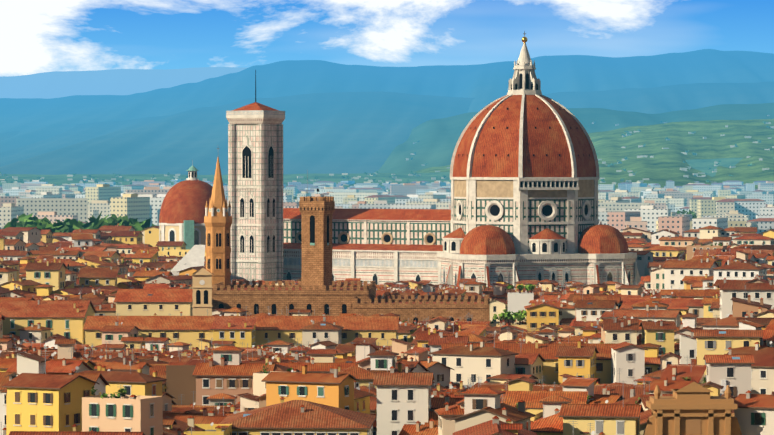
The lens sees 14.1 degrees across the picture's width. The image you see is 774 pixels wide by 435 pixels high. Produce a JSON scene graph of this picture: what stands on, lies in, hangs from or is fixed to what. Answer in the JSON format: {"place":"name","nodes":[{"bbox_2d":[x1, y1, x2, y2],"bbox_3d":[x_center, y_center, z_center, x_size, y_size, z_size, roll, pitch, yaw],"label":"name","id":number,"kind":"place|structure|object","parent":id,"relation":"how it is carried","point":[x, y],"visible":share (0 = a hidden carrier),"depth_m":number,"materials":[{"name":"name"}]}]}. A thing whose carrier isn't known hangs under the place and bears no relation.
{"place":"outdoors","nodes":[
{"label":"outdoors","id":0,"kind":"place"},
{"bbox_2d":[0,67,248,98],"bbox_3d":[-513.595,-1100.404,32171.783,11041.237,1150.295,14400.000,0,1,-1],"label":"ridge","id":1,"kind":"structure","parent":0,"point":[52,84],"depth_m":33009.68,"materials":[{"name":"blue"}]},
{"bbox_2d":[0,81,773,174],"bbox_3d":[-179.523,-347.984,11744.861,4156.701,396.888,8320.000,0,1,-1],"label":"ridge","id":2,"kind":"structure","parent":0,"point":[346,132],"depth_m":10967.78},
{"bbox_2d":[0,49,773,152],"bbox_3d":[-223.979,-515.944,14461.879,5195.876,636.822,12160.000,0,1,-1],"label":"ridge","id":3,"kind":"structure","parent":0,"point":[33,120],"depth_m":14764.28,"materials":[{"name":"blue"}]},
{"bbox_2d":[0,0,773,76],"label":"sky","id":4,"kind":"structure","parent":0,"point":[37,36],"materials":[{"name":"blue"}]},
{"bbox_2d":[378,103,773,172],"bbox_3d":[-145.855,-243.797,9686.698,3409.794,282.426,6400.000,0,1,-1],"label":"ridge","id":5,"kind":"structure","parent":0,"point":[430,143],"depth_m":9917.05,"materials":[{"name":"green"}]},
{"bbox_2d":[412,119,773,189],"bbox_3d":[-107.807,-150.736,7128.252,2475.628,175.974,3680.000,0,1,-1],"label":"ridge","id":6,"kind":"structure","parent":0,"point":[656,153],"depth_m":6850.39,"materials":[{"name":"green plant"}]},
{"label":"ground","id":7,"kind":"structure","parent":0,"visible":0},
{"bbox_2d":[159,159,205,249],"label":"chapel","id":8,"kind":"structure","parent":7,"relation":"on","point":[190,233],"depth_m":1623.69,"materials":[{"name":"white paint"}]},
{"bbox_2d":[159,180,212,223],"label":"dome","id":9,"kind":"structure","parent":8,"relation":"on","point":[184,200],"depth_m":1626.20,"materials":[{"name":"red tile"}]},
{"bbox_2d":[204,148,231,287],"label":"badia","id":10,"kind":"structure","parent":7,"relation":"on","point":[218,220],"depth_m":1007.46,"materials":[{"name":"orange stone"},{"name":"terracotta tile"}]},
{"bbox_2d":[226,70,284,283],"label":"campanile","id":11,"kind":"structure","parent":7,"relation":"on","point":[255,164],"depth_m":1306.41,"materials":[{"name":"stone"}]},
{"bbox_2d":[212,170,489,323],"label":"fortified palace","id":12,"kind":"structure","parent":7,"relation":"on","point":[318,290],"depth_m":976.45,"materials":[{"name":"brown stone"}]},
{"bbox_2d":[171,245,534,329],"bbox_3d":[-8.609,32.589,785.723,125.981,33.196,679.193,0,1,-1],"label":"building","id":13,"kind":"structure","parent":7,"relation":"on","point":[194,256],"depth_m":1002.26,"materials":[{"name":"white paint"}]},
{"bbox_2d":[0,157,773,187],"bbox_3d":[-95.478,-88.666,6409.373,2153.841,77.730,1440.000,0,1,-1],"label":"distant plain","id":14,"kind":"structure","parent":7,"relation":"on","point":[708,166],"depth_m":6428.81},
{"bbox_2d":[0,223,773,434],"bbox_3d":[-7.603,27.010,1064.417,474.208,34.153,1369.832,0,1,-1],"label":"city","id":15,"kind":"object","parent":7,"relation":"on","point":[113,330],"visible":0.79,"depth_m":684.81,"materials":[{"name":"tile"}]},
{"bbox_2d":[0,179,773,236],"bbox_3d":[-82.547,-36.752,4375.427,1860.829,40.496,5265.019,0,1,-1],"label":"town","id":16,"kind":"object","parent":7,"relation":"on","point":[653,207],"visible":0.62,"depth_m":2825.54},
{"bbox_2d":[2,185,771,231],"bbox_3d":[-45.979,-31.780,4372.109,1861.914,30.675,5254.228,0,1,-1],"label":"trees","id":17,"kind":"object","parent":7,"relation":"on","point":[65,225],"depth_m":1845.82,"materials":[{"name":"green plant"}]},
{"bbox_2d":[283,60,640,286],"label":"cathedral","id":18,"kind":"structure","parent":7,"relation":"on","point":[543,222],"depth_m":1274.35,"materials":[{"name":"stone"}]},
{"bbox_2d":[450,42,628,254],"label":"domes","id":19,"kind":"structure","parent":18,"relation":"on","point":[521,140],"depth_m":1270.02,"materials":[{"name":"red tile"}]},
{"bbox_2d":[522,31,527,42],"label":"orb and cross","id":20,"kind":"object","parent":19,"relation":"on","point":[524,39],"visible":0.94,"depth_m":1289.79,"materials":[{"name":"gold metal"}]}
]}

